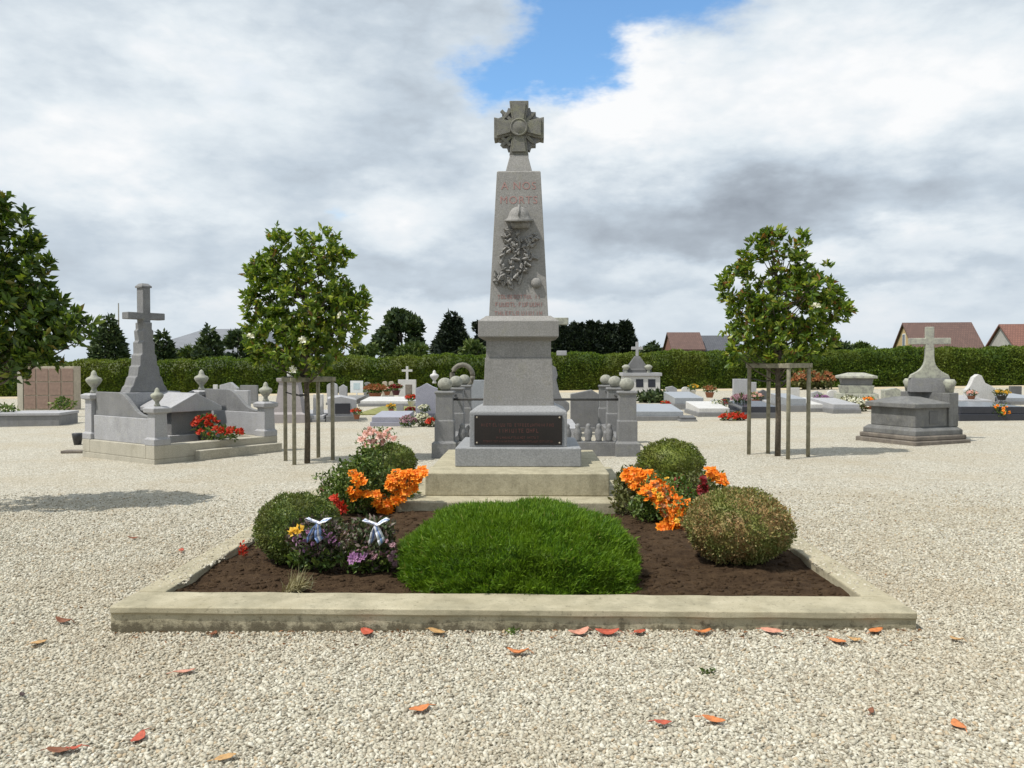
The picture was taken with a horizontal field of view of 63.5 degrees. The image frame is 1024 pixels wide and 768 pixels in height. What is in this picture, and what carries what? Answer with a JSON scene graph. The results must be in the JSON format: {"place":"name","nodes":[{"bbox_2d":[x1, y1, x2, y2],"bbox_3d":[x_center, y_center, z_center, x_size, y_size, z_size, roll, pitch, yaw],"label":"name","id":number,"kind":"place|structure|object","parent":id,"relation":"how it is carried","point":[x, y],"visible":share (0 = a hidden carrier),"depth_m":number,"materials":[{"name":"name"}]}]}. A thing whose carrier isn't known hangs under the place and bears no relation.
{"place":"outdoors","nodes":[
{"label":"outdoors","id":0,"kind":"place"},
{"bbox_2d":[450,362,474,384],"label":"wreath arch","id":1,"kind":"structure","parent":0,"point":[466,366],"depth_m":19.99,"materials":[{"name":"stone"}]},
{"bbox_2d":[0,385,1023,767],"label":"gravel ground","id":2,"kind":"structure","parent":0,"point":[38,463],"depth_m":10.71,"materials":[{"name":"gravel"}]},
{"bbox_2d":[0,402,78,426],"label":"stone planter","id":3,"kind":"object","parent":2,"relation":"on","point":[13,417],"visible":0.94,"depth_m":23.47,"materials":[{"name":"grey stone"}]},
{"bbox_2d":[17,366,80,409],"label":"columbarium","id":4,"kind":"structure","parent":2,"relation":"on","point":[46,386],"depth_m":32.63,"materials":[{"name":"stone"}]},
{"bbox_2d":[24,396,35,408],"bbox_3d":[-19.011,0.722,32.661,0.453,0.498,0.028,0,1,1],"label":"niche door","id":5,"kind":"structure","parent":4,"relation":"in","point":[29,401],"depth_m":32.65,"materials":[{"name":"stone"}]},
{"bbox_2d":[24,382,35,394],"bbox_3d":[-19.011,0.180,32.647,0.453,0.498,0.028,0,1,1],"label":"niche door","id":6,"kind":"structure","parent":4,"relation":"in","point":[28,389],"depth_m":32.63,"materials":[{"name":"stone"}]},
{"bbox_2d":[36,369,47,380],"bbox_3d":[-18.508,-0.361,32.622,0.453,0.498,0.028,0,1,1],"label":"niche door","id":7,"kind":"structure","parent":4,"relation":"in","point":[41,375],"depth_m":32.61,"materials":[{"name":"stone"}]},
{"bbox_2d":[37,382,47,394],"bbox_3d":[-18.508,0.181,32.635,0.453,0.498,0.028,0,1,1],"label":"niche door","id":8,"kind":"structure","parent":4,"relation":"in","point":[42,387],"depth_m":32.62,"materials":[{"name":"stone"}]},
{"bbox_2d":[37,396,48,408],"bbox_3d":[-18.508,0.722,32.648,0.453,0.498,0.028,0,1,1],"label":"niche door","id":9,"kind":"structure","parent":4,"relation":"in","point":[42,401],"depth_m":32.63,"materials":[{"name":"stone"}]},
{"bbox_2d":[49,382,60,394],"bbox_3d":[-18.005,0.181,32.623,0.453,0.498,0.028,0,1,1],"label":"niche door","id":10,"kind":"structure","parent":4,"relation":"in","point":[54,387],"depth_m":32.61,"materials":[{"name":"stone"}]},
{"bbox_2d":[49,369,60,380],"bbox_3d":[-18.005,-0.361,32.610,0.453,0.498,0.028,0,1,1],"label":"niche door","id":11,"kind":"structure","parent":4,"relation":"in","point":[53,375],"depth_m":32.60,"materials":[{"name":"stone"}]},
{"bbox_2d":[62,369,72,380],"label":"niche door","id":12,"kind":"structure","parent":4,"relation":"in","point":[67,374],"depth_m":32.58,"materials":[{"name":"stone"}]},
{"bbox_2d":[62,382,73,394],"bbox_3d":[-17.502,0.181,32.611,0.453,0.498,0.028,0,1,1],"label":"niche door","id":13,"kind":"structure","parent":4,"relation":"in","point":[67,387],"depth_m":32.59,"materials":[{"name":"stone"}]},
{"bbox_2d":[0,190,105,390],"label":"magnolia tree","id":14,"kind":"object","parent":2,"relation":"on","point":[38,314],"visible":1,"depth_m":9.22,"materials":[{"name":"green plant"}]},
{"bbox_2d":[48,396,77,409],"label":"leafy shrub","id":15,"kind":"object","parent":2,"relation":"on","point":[63,404],"visible":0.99,"depth_m":27.71,"materials":[{"name":"green plant"}]},
{"bbox_2d":[80,283,281,464],"bbox_3d":[-6.095,-0.262,15.359,2.539,3.263,2.543,1,2,36],"label":"railed tomb","id":16,"kind":"object","parent":2,"relation":"on","point":[144,416],"visible":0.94,"depth_m":15.08,"materials":[{"name":"stone"}]},
{"bbox_2d":[190,413,220,440],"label":"flower bush","id":17,"kind":"object","parent":16,"relation":"on","point":[206,419],"visible":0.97,"depth_m":15.07,"materials":[{"name":"red plant"}]},
{"bbox_2d":[194,424,244,441],"bbox_3d":[-5.252,0.879,14.892,0.937,0.352,0.434,0,1,1],"label":"flower row","id":18,"kind":"object","parent":16,"relation":"on","point":[228,430],"visible":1,"depth_m":14.81,"materials":[{"name":"red plant"}]},
{"bbox_2d":[234,390,250,406],"bbox_3d":[-6.720,0.695,20.193,0.753,1.077,0.360,0,1,1],"label":"headstone","id":19,"kind":"object","parent":2,"relation":"on","point":[245,395],"visible":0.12,"depth_m":20.08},
{"bbox_2d":[240,385,257,403],"bbox_3d":[-11.524,0.478,36.315,0.858,0.847,0.360,0,1,1],"label":"headstone","id":20,"kind":"object","parent":2,"relation":"on","point":[254,392],"visible":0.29,"depth_m":36.21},
{"bbox_2d":[274,371,304,422],"bbox_3d":[-6.364,0.300,23.758,1.002,1.646,0.600,0,1,1],"label":"grave stele","id":21,"kind":"object","parent":2,"relation":"on","point":[300,413],"visible":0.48,"depth_m":23.56,"materials":[{"name":"stone"}]},
{"bbox_2d":[237,221,373,463],"bbox_3d":[-3.415,-0.662,13.675,2.274,4.047,1.478,0,1,1],"label":"magnolia tree","id":22,"kind":"object","parent":2,"relation":"on","point":[290,330],"visible":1,"depth_m":13.47,"materials":[{"name":"green plant"}]},
{"bbox_2d":[281,376,335,464],"bbox_3d":[-3.471,0.640,13.989,0.913,1.527,0.752,-1,2,-43],"label":"tree stake frame","id":23,"kind":"object","parent":2,"relation":"on","point":[294,381],"visible":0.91,"depth_m":14.05,"materials":[{"name":"brown wood"}]},
{"bbox_2d":[313,394,323,413],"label":"headstone","id":24,"kind":"object","parent":2,"relation":"on","point":[321,403],"visible":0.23,"depth_m":24.11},
{"bbox_2d":[326,395,358,421],"bbox_3d":[-5.068,0.718,24.655,0.915,0.750,1.700,0,1,-13],"label":"box tomb","id":25,"kind":"object","parent":2,"relation":"on","point":[344,405],"visible":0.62,"depth_m":23.90,"materials":[{"name":"stone"}]},
{"bbox_2d":[350,381,362,394],"bbox_3d":[-6.952,0.373,37.078,0.570,1.032,0.060,0,1,1],"label":"sign","id":26,"kind":"object","parent":2,"relation":"on","point":[356,387],"visible":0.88,"depth_m":37.05,"materials":[{"name":"white paint"}]},
{"bbox_2d":[363,381,386,396],"bbox_3d":[-5.839,0.268,35.122,1.112,0.757,0.836,0,1,1],"label":"flower pot","id":27,"kind":"object","parent":2,"relation":"on","point":[374,388],"visible":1,"depth_m":34.95,"materials":[{"name":"ceramic"}]},
{"bbox_2d":[358,397,415,406],"bbox_3d":[-4.853,0.718,33.399,2.316,0.349,2.000,0,1,1],"label":"grave","id":28,"kind":"object","parent":2,"relation":"on","point":[379,401],"visible":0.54,"depth_m":32.47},
{"bbox_2d":[360,406,415,414],"bbox_3d":[-4.248,0.942,29.311,1.600,0.060,4.943,0,1,1],"label":"grass patch","id":29,"kind":"object","parent":2,"relation":"on","point":[375,411],"visible":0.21,"depth_m":28.85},
{"bbox_2d":[370,411,413,426],"bbox_3d":[-3.230,0.954,22.553,0.972,0.362,1.600,0,1,1],"label":"grave","id":30,"kind":"object","parent":2,"relation":"on","point":[386,418],"visible":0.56,"depth_m":21.82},
{"bbox_2d":[398,366,415,396],"bbox_3d":[-4.828,-0.020,38.140,0.938,1.594,0.360,0,1,1],"label":"headstone","id":31,"kind":"object","parent":2,"relation":"on","point":[404,383],"visible":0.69,"depth_m":38.05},
{"bbox_2d":[399,414,416,426],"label":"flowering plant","id":32,"kind":"object","parent":2,"relation":"on","point":[404,421],"visible":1,"depth_m":21.33,"materials":[{"name":"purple plant"}]},
{"bbox_2d":[414,411,430,426],"bbox_3d":[-2.342,0.949,21.571,0.517,0.487,0.400,0,1,1],"label":"flower row","id":33,"kind":"object","parent":2,"relation":"on","point":[422,424],"visible":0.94,"depth_m":21.51,"materials":[{"name":"white plant"}]},
{"bbox_2d":[414,370,438,416],"bbox_3d":[-2.530,0.332,24.585,0.743,1.491,0.288,0,1,1],"label":"headstone","id":34,"kind":"object","parent":2,"relation":"on","point":[425,394],"visible":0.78,"depth_m":24.51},
{"bbox_2d":[471,380,483,409],"bbox_3d":[-0.937,0.506,22.048,0.491,1.227,0.216,0,1,1],"label":"headstone","id":35,"kind":"object","parent":2,"relation":"on","point":[477,389],"visible":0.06,"depth_m":21.98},
{"bbox_2d":[0,483,1022,766],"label":"leaf litter","id":36,"kind":"object","parent":2,"relation":"on","point":[502,635],"visible":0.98,"depth_m":4.82,"materials":[{"name":"plant"}]},
{"bbox_2d":[110,477,916,632],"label":"bed kerb","id":37,"kind":"structure","parent":2,"relation":"on","point":[158,608],"depth_m":4.99,"materials":[{"name":"stone"}]},
{"bbox_2d":[174,474,850,596],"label":"soil","id":38,"kind":"structure","parent":37,"relation":"in","point":[378,578],"depth_m":5.97,"materials":[{"name":"soil"}]},
{"bbox_2d":[250,490,343,564],"bbox_3d":[-1.649,1.115,6.389,0.701,0.602,0.703,0,1,1],"label":"clipped box shrub","id":39,"kind":"object","parent":38,"relation":"on","point":[270,527],"visible":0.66,"depth_m":6.20,"materials":[{"name":"green plant"}]},
{"bbox_2d":[281,565,320,592],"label":"dry tuft","id":40,"kind":"object","parent":38,"relation":"on","point":[297,585],"visible":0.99,"depth_m":5.50,"materials":[{"name":"plant"}]},
{"bbox_2d":[284,512,346,572],"bbox_3d":[-1.435,1.169,6.088,0.467,0.444,0.537,0,1,1],"label":"flowering plant","id":41,"kind":"object","parent":38,"relation":"on","point":[307,554],"visible":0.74,"depth_m":5.98,"materials":[{"name":"purple plant"}]},
{"bbox_2d":[304,517,330,542],"bbox_3d":[-1.372,1.022,5.841,0.175,0.174,0.139,0,1,1],"label":"ribbon bow","id":42,"kind":"object","parent":41,"relation":"attached to","point":[316,530],"visible":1,"depth_m":5.83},
{"bbox_2d":[311,461,348,498],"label":"rose bush","id":43,"kind":"object","parent":38,"relation":"on","point":[326,483],"visible":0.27,"depth_m":8.93,"materials":[{"name":"green plant"}]},
{"bbox_2d":[316,441,385,514],"bbox_3d":[-1.589,1.003,8.362,0.762,0.821,0.675,-1,2,-37],"label":"flowering plant","id":44,"kind":"object","parent":38,"relation":"on","point":[347,490],"visible":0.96,"depth_m":8.33,"materials":[{"name":"orange plant"}]},
{"bbox_2d":[330,513,399,573],"bbox_3d":[-1.048,1.172,6.010,0.526,0.460,0.503,0,1,1],"label":"flowering plant","id":45,"kind":"object","parent":38,"relation":"on","point":[359,552],"visible":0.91,"depth_m":5.94,"materials":[{"name":"purple plant"}]},
{"bbox_2d":[362,517,389,545],"bbox_3d":[-0.952,1.026,5.780,0.182,0.176,0.145,0,1,1],"label":"ribbon bow","id":46,"kind":"object","parent":45,"relation":"attached to","point":[376,531],"visible":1,"depth_m":5.77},
{"bbox_2d":[355,426,398,484],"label":"rose bush","id":47,"kind":"object","parent":38,"relation":"on","point":[370,432],"visible":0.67,"depth_m":9.59,"materials":[{"name":"pink plant"}]},
{"bbox_2d":[363,442,418,474],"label":"clipped box shrub","id":48,"kind":"object","parent":38,"relation":"on","point":[405,458],"visible":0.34,"depth_m":10.18,"materials":[{"name":"green plant"}]},
{"bbox_2d":[363,464,428,514],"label":"flowering plant","id":49,"kind":"object","parent":38,"relation":"on","point":[399,486],"visible":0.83,"depth_m":8.38,"materials":[{"name":"orange plant"}]},
{"bbox_2d":[608,463,657,515],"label":"flowering plant","id":50,"kind":"object","parent":38,"relation":"on","point":[632,476],"visible":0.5,"depth_m":8.35,"materials":[{"name":"orange plant"}]},
{"bbox_2d":[626,470,697,530],"bbox_3d":[1.456,1.155,7.872,0.705,0.652,0.915,0,1,1],"label":"flowering plant","id":51,"kind":"object","parent":38,"relation":"on","point":[667,501],"visible":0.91,"depth_m":7.81,"materials":[{"name":"orange plant"}]},
{"bbox_2d":[636,437,706,487],"bbox_3d":[1.944,0.984,10.176,0.866,0.679,0.882,0,1,1],"label":"clipped box shrub","id":52,"kind":"object","parent":38,"relation":"on","point":[671,455],"visible":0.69,"depth_m":9.93,"materials":[{"name":"green plant"}]},
{"bbox_2d":[673,470,713,500],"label":"flowering plant","id":53,"kind":"object","parent":38,"relation":"on","point":[704,483],"visible":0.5,"depth_m":8.88,"materials":[{"name":"green plant"}]},
{"bbox_2d":[694,466,731,493],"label":"flowering plant","id":54,"kind":"object","parent":38,"relation":"on","point":[715,475],"visible":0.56,"depth_m":9.11,"materials":[{"name":"orange plant"}]},
{"bbox_2d":[677,485,799,565],"bbox_3d":[1.718,1.097,6.338,0.882,0.640,0.870,0,1,1],"label":"clipped box shrub","id":55,"kind":"object","parent":38,"relation":"on","point":[748,525],"visible":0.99,"depth_m":6.10,"materials":[{"name":"green plant"}]},
{"bbox_2d":[396,101,634,513],"bbox_3d":[0.082,-0.984,9.890,2.480,4.784,2.980,0,1,1],"label":"war memorial","id":56,"kind":"object","parent":2,"relation":"on","point":[518,443],"visible":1,"depth_m":9.60,"materials":[{"name":"stone"}]},
{"bbox_2d":[392,493,642,594],"bbox_3d":[0.060,1.141,6.098,1.886,0.612,1.770,0,1,1],"label":"grassy mound plant","id":57,"kind":"object","parent":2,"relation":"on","point":[537,545],"visible":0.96,"depth_m":5.52,"materials":[{"name":"plant"}]},
{"bbox_2d":[432,375,639,458],"bbox_3d":[0.459,0.545,16.362,3.560,1.410,4.520,0,1,1],"label":"railed grave plot","id":58,"kind":"object","parent":2,"relation":"on","point":[616,426],"visible":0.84,"depth_m":14.23,"materials":[{"name":"stone"}]},
{"bbox_2d":[552,318,568,411],"bbox_3d":[0.520,-0.365,17.989,1.440,3.050,0.440,0,1,1],"label":"tall cross stele","id":59,"kind":"object","parent":2,"relation":"on","point":[556,392],"visible":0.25,"depth_m":17.79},
{"bbox_2d":[570,390,598,431],"bbox_3d":[1.778,0.643,19.384,0.944,1.017,0.360,0,1,1],"label":"headstone","id":60,"kind":"object","parent":2,"relation":"on","point":[583,413],"visible":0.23,"depth_m":19.29,"materials":[{"name":"stone"}]},
{"bbox_2d":[619,342,661,399],"bbox_3d":[5.543,-0.550,35.807,1.683,2.534,1.330,0,1,1],"label":"house tomb","id":61,"kind":"object","parent":2,"relation":"on","point":[638,372],"visible":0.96,"depth_m":35.24,"materials":[{"name":"stone"}]},
{"bbox_2d":[636,387,668,402],"bbox_3d":[5.645,0.507,32.870,1.539,0.848,1.350,0,1,1],"label":"evergreen cushion","id":62,"kind":"object","parent":2,"relation":"on","point":[652,396],"visible":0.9,"depth_m":32.59,"materials":[{"name":"green plant"}]},
{"bbox_2d":[636,404,682,420],"bbox_3d":[4.046,0.818,23.726,1.448,0.402,2.200,0,1,1],"label":"grave","id":63,"kind":"object","parent":2,"relation":"on","point":[657,412],"visible":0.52,"depth_m":22.69,"materials":[{"name":"stone"}]},
{"bbox_2d":[664,392,703,409],"bbox_3d":[5.984,0.590,29.012,1.030,0.557,2.500,0,1,1],"label":"grave","id":64,"kind":"object","parent":2,"relation":"on","point":[678,400],"visible":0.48,"depth_m":27.95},
{"bbox_2d":[684,401,729,416],"bbox_3d":[5.902,0.766,25.091,0.957,0.395,2.200,0,1,1],"label":"grave","id":65,"kind":"object","parent":2,"relation":"on","point":[704,408],"visible":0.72,"depth_m":24.39,"materials":[{"name":"stone"}]},
{"bbox_2d":[702,383,717,397],"bbox_3d":[7.851,0.251,32.825,0.702,0.577,0.609,0,1,1],"label":"flower pot","id":66,"kind":"object","parent":2,"relation":"on","point":[707,387],"visible":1,"depth_m":32.72,"materials":[{"name":"ceramic"}]},
{"bbox_2d":[718,410,746,420],"bbox_3d":[6.002,0.903,22.453,0.847,0.434,0.620,0,1,1],"label":"flower row","id":67,"kind":"object","parent":2,"relation":"on","point":[735,415],"visible":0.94,"depth_m":22.34,"materials":[{"name":"red plant"}]},
{"bbox_2d":[732,379,746,400],"bbox_3d":[8.486,0.303,30.819,0.606,0.983,0.324,0,1,1],"label":"headstone","id":68,"kind":"object","parent":2,"relation":"on","point":[739,386],"visible":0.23,"depth_m":30.72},
{"bbox_2d":[728,401,775,418],"bbox_3d":[6.949,0.750,23.993,1.041,0.454,1.800,0,1,1],"label":"grave","id":69,"kind":"object","parent":2,"relation":"on","point":[758,409],"visible":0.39,"depth_m":23.17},
{"bbox_2d":[746,363,812,458],"bbox_3d":[4.454,0.476,13.940,0.628,1.667,0.970,-1,2,-35],"label":"tree stake frame","id":70,"kind":"object","parent":2,"relation":"on","point":[789,366],"visible":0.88,"depth_m":13.72,"materials":[{"name":"brown wood"}]},
{"bbox_2d":[709,223,858,455],"bbox_3d":[4.536,-0.732,13.908,2.451,3.986,1.327,0,1,1],"label":"magnolia tree","id":71,"kind":"object","parent":2,"relation":"on","point":[804,284],"visible":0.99,"depth_m":13.72,"materials":[{"name":"green plant"}]},
{"bbox_2d":[770,393,805,411],"bbox_3d":[8.913,0.611,26.765,0.607,0.553,2.000,0,1,1],"label":"grave","id":72,"kind":"object","parent":2,"relation":"on","point":[798,404],"visible":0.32,"depth_m":25.83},
{"bbox_2d":[791,367,825,389],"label":"russet shrub","id":73,"kind":"object","parent":2,"relation":"on","point":[798,378],"visible":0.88,"depth_m":45.23,"materials":[{"name":"orange plant"}]},
{"bbox_2d":[815,369,836,388],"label":"russet shrub","id":74,"kind":"object","parent":2,"relation":"on","point":[829,377],"visible":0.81,"depth_m":45.32,"materials":[{"name":"orange plant"}]},
{"bbox_2d":[811,398,860,413],"bbox_3d":[10.031,0.684,25.812,0.843,0.426,2.200,0,1,1],"label":"grave","id":75,"kind":"object","parent":2,"relation":"on","point":[834,406],"visible":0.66,"depth_m":24.84,"materials":[{"name":"stone"}]},
{"bbox_2d":[833,373,878,399],"bbox_3d":[12.477,0.182,30.050,1.490,1.190,1.196,0,1,16],"label":"stacked tomb","id":76,"kind":"object","parent":2,"relation":"on","point":[858,385],"visible":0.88,"depth_m":29.62,"materials":[{"name":"stone"}]},
{"bbox_2d":[848,396,869,411],"bbox_3d":[10.758,0.673,25.734,0.782,0.678,0.616,0,1,1],"label":"flower pot","id":77,"kind":"object","parent":2,"relation":"on","point":[860,401],"visible":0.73,"depth_m":25.63,"materials":[{"name":"white plant"}]},
{"bbox_2d":[881,388,900,397],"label":"headstone","id":78,"kind":"object","parent":2,"relation":"on","point":[889,392],"visible":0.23,"depth_m":26.58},
{"bbox_2d":[856,327,970,445],"bbox_3d":[7.854,0.028,16.135,1.558,2.288,1.460,-1,2,-22],"label":"chest tomb","id":79,"kind":"object","parent":2,"relation":"on","point":[922,410],"visible":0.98,"depth_m":15.80,"materials":[{"name":"stone"}]},
{"bbox_2d":[963,374,996,402],"bbox_3d":[16.152,0.209,28.628,1.113,1.092,0.450,0,1,1],"label":"headstone","id":80,"kind":"object","parent":2,"relation":"on","point":[976,382],"visible":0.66,"depth_m":28.50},
{"bbox_2d":[958,401,1023,420],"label":"grave","id":81,"kind":"object","parent":2,"relation":"on","point":[975,411],"visible":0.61,"depth_m":21.22,"materials":[{"name":"stone"}]},
{"bbox_2d":[992,389,1010,399],"bbox_3d":[16.582,0.336,28.022,0.602,0.412,0.534,0,1,1],"label":"flower pot","id":82,"kind":"object","parent":2,"relation":"on","point":[999,393],"visible":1,"depth_m":27.92,"materials":[{"name":"yellow plant"}]},
{"bbox_2d":[995,393,1023,404],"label":"grave","id":83,"kind":"object","parent":2,"relation":"on","point":[1014,399],"visible":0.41,"depth_m":28.31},
{"bbox_2d":[0,385,1023,398],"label":"sandy path","id":84,"kind":"structure","parent":0,"point":[1006,386],"depth_m":46.97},
{"bbox_2d":[0,0,1023,361],"label":"sky","id":85,"kind":"structure","parent":0,"point":[155,143],"materials":[{"name":"white"}]},
{"bbox_2d":[662,332,705,351],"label":"house","id":86,"kind":"structure","parent":0,"point":[689,341],"depth_m":111.10,"materials":[{"name":"tile"}]},
{"bbox_2d":[701,335,739,351],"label":"house","id":87,"kind":"structure","parent":0,"point":[712,342],"depth_m":112.94,"materials":[{"name":"tile"}]},
{"bbox_2d":[893,322,984,348],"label":"house","id":88,"kind":"structure","parent":0,"point":[963,334],"depth_m":93.27,"materials":[{"name":"tile"}]},
{"bbox_2d":[985,324,1023,346],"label":"house","id":89,"kind":"structure","parent":0,"point":[1007,334],"depth_m":86.26,"materials":[{"name":"tile"}]},
{"bbox_3d":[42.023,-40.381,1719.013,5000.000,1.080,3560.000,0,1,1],"label":"field","id":90,"kind":"structure","parent":0,"visible":0},
{"bbox_2d":[86,313,131,359],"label":"spruce tree","id":91,"kind":"object","parent":90,"relation":"on","point":[110,338],"visible":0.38,"depth_m":54.13,"materials":[{"name":"green plant"}]},
{"bbox_2d":[153,328,178,360],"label":"spruce tree","id":92,"kind":"object","parent":90,"relation":"on","point":[165,349],"visible":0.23,"depth_m":56.27,"materials":[{"name":"green plant"}]},
{"bbox_2d":[175,343,206,359],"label":"leafy bush","id":93,"kind":"object","parent":90,"relation":"on","point":[185,351],"visible":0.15,"depth_m":61.66,"materials":[{"name":"green plant"}]},
{"bbox_2d":[190,322,227,359],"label":"spruce tree","id":94,"kind":"object","parent":90,"relation":"on","point":[211,340],"visible":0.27,"depth_m":58.05,"materials":[{"name":"green plant"}]},
{"bbox_2d":[222,328,257,358],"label":"round tree","id":95,"kind":"object","parent":90,"relation":"on","point":[232,339],"visible":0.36,"depth_m":65.96,"materials":[{"name":"green plant"}]},
{"bbox_2d":[171,329,312,356],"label":"barn","id":96,"kind":"structure","parent":90,"relation":"on","point":[182,341],"depth_m":105.52,"materials":[{"name":"white paint"}]},
{"bbox_2d":[348,342,381,356],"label":"leafy bush","id":97,"kind":"object","parent":90,"relation":"on","point":[370,350],"visible":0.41,"depth_m":62.12,"materials":[{"name":"green plant"}]},
{"bbox_2d":[370,307,427,357],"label":"round tree","id":98,"kind":"object","parent":90,"relation":"on","point":[388,336],"visible":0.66,"depth_m":93.99,"materials":[{"name":"green plant"}]},
{"bbox_2d":[393,340,429,355],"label":"leafy bush","id":99,"kind":"object","parent":90,"relation":"on","point":[415,348],"visible":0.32,"depth_m":61.43,"materials":[{"name":"green plant"}]},
{"bbox_2d":[428,309,470,354],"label":"conical tree","id":100,"kind":"object","parent":90,"relation":"on","point":[452,335],"visible":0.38,"depth_m":88.83,"materials":[{"name":"green plant"}]},
{"bbox_2d":[457,337,485,355],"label":"leafy bush","id":101,"kind":"object","parent":90,"relation":"on","point":[471,346],"visible":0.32,"depth_m":61.87,"materials":[{"name":"green plant"}]},
{"bbox_2d":[471,320,485,345],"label":"round tree","id":102,"kind":"object","parent":90,"relation":"on","point":[474,325],"visible":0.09,"depth_m":94.83,"materials":[{"name":"green plant"}]},
{"bbox_2d":[0,344,1023,396],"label":"hedge","id":103,"kind":"object","parent":90,"relation":"on","point":[888,367],"visible":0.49,"depth_m":48.96,"materials":[{"name":"green plant"}]},
{"bbox_2d":[551,325,577,352],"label":"cypress tree","id":104,"kind":"object","parent":90,"relation":"on","point":[556,344],"visible":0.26,"depth_m":83.73,"materials":[{"name":"green plant"}]},
{"bbox_2d":[562,320,593,352],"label":"cypress tree","id":105,"kind":"object","parent":90,"relation":"on","point":[577,330],"visible":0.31,"depth_m":83.54,"materials":[{"name":"green plant"}]},
{"bbox_2d":[579,319,610,354],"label":"cypress tree","id":106,"kind":"object","parent":90,"relation":"on","point":[594,331],"visible":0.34,"depth_m":83.55,"materials":[{"name":"green plant"}]},
{"bbox_2d":[597,320,626,354],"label":"cypress tree","id":107,"kind":"object","parent":90,"relation":"on","point":[611,332],"visible":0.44,"depth_m":83.55,"materials":[{"name":"green plant"}]},
{"bbox_2d":[613,319,637,352],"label":"cypress tree","id":108,"kind":"object","parent":90,"relation":"on","point":[627,334],"visible":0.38,"depth_m":83.82,"materials":[{"name":"green plant"}]},
{"bbox_2d":[639,340,662,352],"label":"round tree","id":109,"kind":"object","parent":90,"relation":"on","point":[652,346],"visible":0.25,"depth_m":118.12,"materials":[{"name":"green plant"}]},
{"bbox_2d":[852,340,877,349],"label":"round tree","id":110,"kind":"object","parent":90,"relation":"on","point":[860,344],"visible":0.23,"depth_m":147.41,"materials":[{"name":"green plant"}]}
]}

